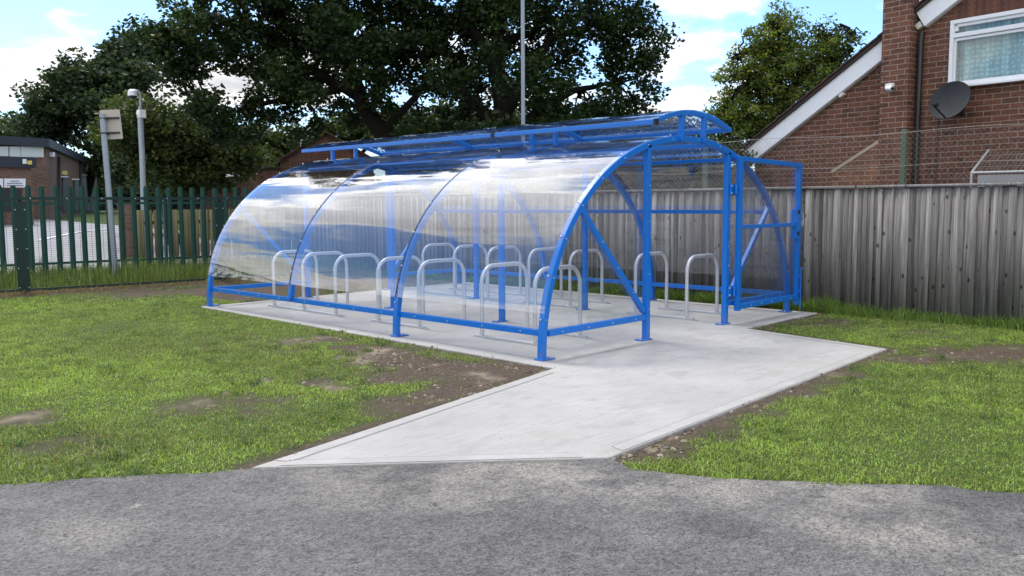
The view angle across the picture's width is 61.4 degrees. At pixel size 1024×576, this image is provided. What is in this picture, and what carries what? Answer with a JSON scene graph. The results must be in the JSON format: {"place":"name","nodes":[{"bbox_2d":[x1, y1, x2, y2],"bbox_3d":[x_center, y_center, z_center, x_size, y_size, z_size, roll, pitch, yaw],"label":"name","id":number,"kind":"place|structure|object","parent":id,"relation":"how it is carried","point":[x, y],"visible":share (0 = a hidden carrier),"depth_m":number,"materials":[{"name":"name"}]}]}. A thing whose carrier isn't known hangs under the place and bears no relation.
{"place":"outdoors","nodes":[
{"label":"outdoors","id":0,"kind":"place"},
{"bbox_2d":[0,244,357,289],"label":"long grass","id":1,"kind":"structure","parent":0,"point":[62,280],"depth_m":18.24,"materials":[{"name":"green plant"}]},
{"bbox_2d":[0,268,374,297],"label":"dead grass","id":2,"kind":"structure","parent":0,"point":[322,275],"depth_m":16.81,"materials":[{"name":"plant"}]},
{"bbox_2d":[0,0,919,184],"label":"sky","id":3,"kind":"structure","parent":0,"point":[32,32],"materials":[{"name":"white"}]},
{"bbox_2d":[0,459,1023,575],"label":"asphalt path","id":4,"kind":"structure","parent":0,"point":[603,517],"depth_m":4.22,"materials":[{"name":"grey asphalt"}]},
{"bbox_2d":[0,210,1023,492],"bbox_3d":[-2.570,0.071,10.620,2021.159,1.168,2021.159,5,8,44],"label":"ground","id":5,"kind":"structure","parent":0,"point":[472,374],"depth_m":6.96,"materials":[{"name":"green plant"}]},
{"bbox_2d":[0,110,21,136],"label":"pale tree","id":6,"kind":"object","parent":5,"relation":"on","point":[5,133],"visible":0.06,"depth_m":75.52,"materials":[{"name":"green plant"}]},
{"bbox_2d":[0,136,96,224],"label":"flat roof building","id":7,"kind":"structure","parent":5,"relation":"on","point":[47,164],"depth_m":52.08,"materials":[{"name":"brown brick"}]},
{"bbox_2d":[0,147,7,155],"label":"window","id":8,"kind":"structure","parent":7,"relation":"in","point":[3,150],"depth_m":50.25,"materials":[{"name":"grey glass"}]},
{"bbox_2d":[2,189,21,210],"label":"window","id":9,"kind":"structure","parent":7,"relation":"in","point":[5,192],"depth_m":44.21,"materials":[{"name":"grey glass"}]},
{"bbox_2d":[9,147,19,156],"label":"window","id":10,"kind":"structure","parent":7,"relation":"in","point":[13,151],"depth_m":50.74,"materials":[{"name":"grey glass"}]},
{"bbox_2d":[20,147,43,156],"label":"window","id":11,"kind":"structure","parent":7,"relation":"in","point":[24,151],"depth_m":51.57,"materials":[{"name":"white glass"}]},
{"bbox_2d":[61,177,67,210],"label":"door","id":12,"kind":"structure","parent":7,"relation":"in","point":[64,180],"depth_m":58.85,"materials":[{"name":"grey"}]},
{"bbox_2d":[73,180,78,210],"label":"door","id":13,"kind":"structure","parent":7,"relation":"in","point":[75,182],"depth_m":65.14,"materials":[{"name":"green paint"}]},
{"bbox_2d":[82,175,92,209],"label":"roller door","id":14,"kind":"structure","parent":7,"relation":"in","point":[84,177],"depth_m":72.23,"materials":[{"name":"grey metal"}]},
{"bbox_2d":[0,13,164,201],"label":"dark tree","id":15,"kind":"object","parent":5,"relation":"on","point":[56,112],"visible":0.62,"depth_m":70.30,"materials":[{"name":"green plant"}]},
{"bbox_2d":[99,109,122,274],"bbox_3d":[-8.254,-1.866,17.900,0.421,3.646,0.164,-2,6,-14],"label":"sign pole","id":16,"kind":"object","parent":5,"relation":"on","point":[110,125],"visible":0.89,"depth_m":17.82,"materials":[{"name":"grey metal"}]},
{"bbox_2d":[116,204,133,258],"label":"brick wall","id":17,"kind":"structure","parent":5,"relation":"on","point":[128,221],"depth_m":23.71,"materials":[{"name":"brick"}]},
{"bbox_2d":[128,89,145,251],"bbox_3d":[-10.638,-3.213,24.634,0.308,4.849,0.415,5,8,44],"label":"camera pole","id":18,"kind":"object","parent":5,"relation":"on","point":[133,95],"visible":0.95,"depth_m":24.51,"materials":[{"name":"grey metal"}]},
{"bbox_2d":[0,219,302,273],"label":"car park","id":19,"kind":"structure","parent":5,"relation":"on","point":[51,245],"depth_m":30.49,"materials":[{"name":"grey asphalt"}]},
{"bbox_2d":[36,229,105,240],"bbox_3d":[-18.588,-2.287,36.474,0.602,0.188,9.426,-1,6,-10],"label":"road marking","id":20,"kind":"object","parent":19,"relation":"on","point":[67,234],"visible":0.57,"depth_m":35.73,"materials":[{"name":"white paint"}]},
{"bbox_2d":[99,151,241,234],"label":"dark shrubs","id":21,"kind":"object","parent":5,"relation":"on","point":[117,172],"visible":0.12,"depth_m":35.83,"materials":[{"name":"green plant"}]},
{"bbox_2d":[85,90,279,243],"bbox_3d":[-11.528,-4.191,30.723,6.384,5.571,4.227,-3,6,-30],"label":"leafy tree","id":22,"kind":"object","parent":5,"relation":"on","point":[182,153],"visible":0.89,"depth_m":29.52,"materials":[{"name":"green plant"}]},
{"bbox_2d":[0,197,369,292],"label":"fence","id":23,"kind":"object","parent":5,"relation":"on","point":[21,243],"visible":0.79,"depth_m":16.91,"materials":[{"name":"green metal"}]},
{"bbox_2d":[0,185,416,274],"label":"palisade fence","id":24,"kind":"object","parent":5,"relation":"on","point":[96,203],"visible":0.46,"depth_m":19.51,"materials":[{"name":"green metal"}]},
{"bbox_2d":[137,208,302,262],"bbox_3d":[-8.536,-1.655,26.050,0.070,1.450,6.885,2,6,24],"label":"board fence","id":25,"kind":"object","parent":5,"relation":"on","point":[140,220],"visible":0.27,"depth_m":25.33,"materials":[{"name":"brown wood"}]},
{"bbox_2d":[199,183,240,238],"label":"tiled shed","id":26,"kind":"structure","parent":5,"relation":"on","point":[230,206],"depth_m":33.93,"materials":[{"name":"brick"}]},
{"bbox_2d":[226,172,257,208],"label":"brick annex","id":27,"kind":"object","parent":5,"relation":"on","point":[251,187],"visible":0.1,"depth_m":41.81,"materials":[{"name":"brown brick"}]},
{"bbox_2d":[257,166,281,208],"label":"flat garage","id":28,"kind":"structure","parent":5,"relation":"on","point":[268,173],"depth_m":35.87,"materials":[{"name":"brick"}]},
{"bbox_2d":[112,0,448,193],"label":"oak tree","id":29,"kind":"object","parent":5,"relation":"on","point":[323,35],"visible":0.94,"depth_m":24.67,"materials":[{"name":"green plant"}]},
{"bbox_2d":[227,106,422,169],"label":"leafy tree","id":30,"kind":"object","parent":5,"relation":"on","point":[273,139],"visible":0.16,"depth_m":45.26,"materials":[{"name":"green plant"}]},
{"bbox_2d":[277,131,373,236],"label":"gabled outbuilding","id":31,"kind":"structure","parent":5,"relation":"on","point":[328,181],"depth_m":36.77,"materials":[{"name":"brick"}]},
{"bbox_2d":[97,168,754,210],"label":"distant trees","id":32,"kind":"object","parent":5,"relation":"on","point":[379,182],"visible":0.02,"depth_m":113.80,"materials":[{"name":"green plant"}]},
{"bbox_2d":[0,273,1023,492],"bbox_3d":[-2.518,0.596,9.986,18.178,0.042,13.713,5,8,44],"label":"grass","id":33,"kind":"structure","parent":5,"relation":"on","point":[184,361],"depth_m":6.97,"materials":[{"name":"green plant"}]},
{"bbox_2d":[521,0,524,142],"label":"lamp column","id":34,"kind":"structure","parent":5,"relation":"on","point":[523,64],"depth_m":20.06,"materials":[{"name":"grey metal"}]},
{"bbox_2d":[365,0,684,188],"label":"oak tree","id":35,"kind":"object","parent":5,"relation":"on","point":[460,76],"visible":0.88,"depth_m":25.75,"materials":[{"name":"green plant"}]},
{"bbox_2d":[363,98,710,191],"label":"hedge tree","id":36,"kind":"object","parent":5,"relation":"on","point":[668,122],"visible":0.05,"depth_m":40.15,"materials":[{"name":"green plant"}]},
{"bbox_2d":[202,282,886,468],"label":"concrete slab","id":37,"kind":"structure","parent":5,"relation":"on","point":[600,393],"depth_m":8.23,"materials":[{"name":"grey concrete"}]},
{"bbox_2d":[267,249,381,316],"bbox_3d":[-2.803,-0.119,12.964,2.000,0.858,0.830,5,8,44],"label":"bike rack","id":38,"kind":"object","parent":37,"relation":"on","point":[337,261],"visible":0.69,"depth_m":12.78,"materials":[{"name":"metal"}]},
{"bbox_2d":[370,256,465,328],"bbox_3d":[-1.206,0.022,11.429,1.160,0.858,0.830,5,8,44],"label":"bike rack","id":39,"kind":"object","parent":37,"relation":"on","point":[420,288],"visible":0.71,"depth_m":11.40,"materials":[{"name":"metal"}]},
{"bbox_2d":[416,243,524,299],"bbox_3d":[-0.718,-0.328,14.999,2.000,0.858,0.830,5,8,44],"label":"bike rack","id":40,"kind":"object","parent":37,"relation":"on","point":[486,290],"visible":0.74,"depth_m":14.72,"materials":[{"name":"metal"}]},
{"bbox_2d":[205,109,803,360],"bbox_3d":[-0.321,-1.008,12.756,7.197,2.643,5.439,5,8,44],"label":"cycle shelter","id":41,"kind":"object","parent":37,"relation":"on","point":[388,163],"visible":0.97,"depth_m":11.55,"materials":[{"name":"blue paint"}]},
{"bbox_2d":[471,262,591,345],"bbox_3d":[0.219,0.147,10.060,1.160,0.858,0.830,5,8,44],"label":"bike rack","id":42,"kind":"object","parent":37,"relation":"on","point":[536,278],"visible":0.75,"depth_m":10.04,"materials":[{"name":"metal"}]},
{"bbox_2d":[521,247,610,307],"bbox_3d":[0.836,-0.191,13.505,1.160,0.858,0.830,5,8,44],"label":"bike rack","id":43,"kind":"object","parent":37,"relation":"on","point":[570,298],"visible":0.92,"depth_m":13.48,"materials":[{"name":"metal"}]},
{"bbox_2d":[276,329,879,464],"bbox_3d":[1.221,0.822,7.473,2.096,0.001,6.973,5,8,44],"label":"concrete margin","id":44,"kind":"object","parent":37,"relation":"on","point":[290,459],"visible":1,"depth_m":5.95,"materials":[{"name":"grey concrete"}]},
{"bbox_2d":[295,330,867,459],"bbox_3d":[1.215,0.824,7.464,1.892,0.001,6.771,5,8,44],"label":"concrete groove","id":45,"kind":"object","parent":37,"relation":"on","point":[556,452],"visible":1,"depth_m":6.03},
{"bbox_2d":[626,251,720,319],"bbox_3d":[2.304,-0.062,12.095,1.160,0.858,0.830,5,8,44],"label":"bike rack","id":46,"kind":"object","parent":37,"relation":"on","point":[691,258],"visible":0.81,"depth_m":12.07,"materials":[{"name":"metal"}]},
{"bbox_2d":[394,119,771,209],"bbox_3d":[0.850,-1.758,17.625,9.385,3.393,2.139,5,8,44],"label":"hedge","id":47,"kind":"object","parent":5,"relation":"on","point":[637,180],"visible":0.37,"depth_m":16.35,"materials":[{"name":"green plant"}]},
{"bbox_2d":[203,317,1023,468],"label":"soil clods","id":48,"kind":"object","parent":5,"relation":"on","point":[625,455],"visible":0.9,"depth_m":7.89,"materials":[{"name":"brown soil"}]},
{"bbox_2d":[289,182,1023,322],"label":"timber fence","id":49,"kind":"object","parent":5,"relation":"on","point":[916,249],"visible":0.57,"depth_m":12.83,"materials":[{"name":"grey wood"}]},
{"bbox_2d":[350,260,1023,331],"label":"long grass","id":50,"kind":"structure","parent":5,"relation":"on","point":[835,307],"depth_m":12.32,"materials":[{"name":"green plant"}]},
{"bbox_2d":[381,124,1023,203],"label":"chain link fence","id":51,"kind":"object","parent":5,"relation":"on","point":[903,157],"visible":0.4,"depth_m":12.78,"materials":[{"name":"silver metal"}]},
{"bbox_2d":[699,0,853,151],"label":"round tree","id":52,"kind":"object","parent":5,"relation":"on","point":[773,95],"visible":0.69,"depth_m":27.74,"materials":[{"name":"green plant"}]},
{"bbox_2d":[813,13,870,76],"bbox_3d":[10.491,-4.934,27.781,1.676,7.639,1.588,5,8,44],"label":"slender sapling","id":53,"kind":"object","parent":5,"relation":"on","point":[850,37],"visible":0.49,"depth_m":27.34,"materials":[{"name":"green plant"}]},
{"bbox_2d":[735,0,1023,312],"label":"brick house","id":54,"kind":"structure","parent":5,"relation":"on","point":[918,53],"depth_m":12.37,"materials":[{"name":"brick"}]},
{"bbox_2d":[885,83,894,90],"bbox_3d":[5.447,-2.893,12.440,0.137,0.128,0.243,2,6,26],"label":"security camera","id":55,"kind":"object","parent":54,"relation":"attached to","point":[889,86],"visible":1,"depth_m":12.43,"materials":[{"name":"grey plastic"}]},
{"bbox_2d":[929,81,970,118],"bbox_3d":[5.987,-2.572,11.822,0.477,0.511,0.586,2,6,21],"label":"satellite dish","id":56,"kind":"object","parent":54,"relation":"attached to","point":[949,99],"visible":1,"depth_m":11.81,"materials":[{"name":"grey metal"}]},
{"bbox_2d":[948,8,1023,86],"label":"window","id":57,"kind":"structure","parent":54,"relation":"in","point":[988,49],"depth_m":11.70,"materials":[{"name":"white plastic"}]},
{"bbox_2d":[947,149,1023,319],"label":"wire animal run","id":58,"kind":"object","parent":5,"relation":"on","point":[990,178],"visible":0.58,"depth_m":11.35,"materials":[{"name":"white metal"}]}
]}

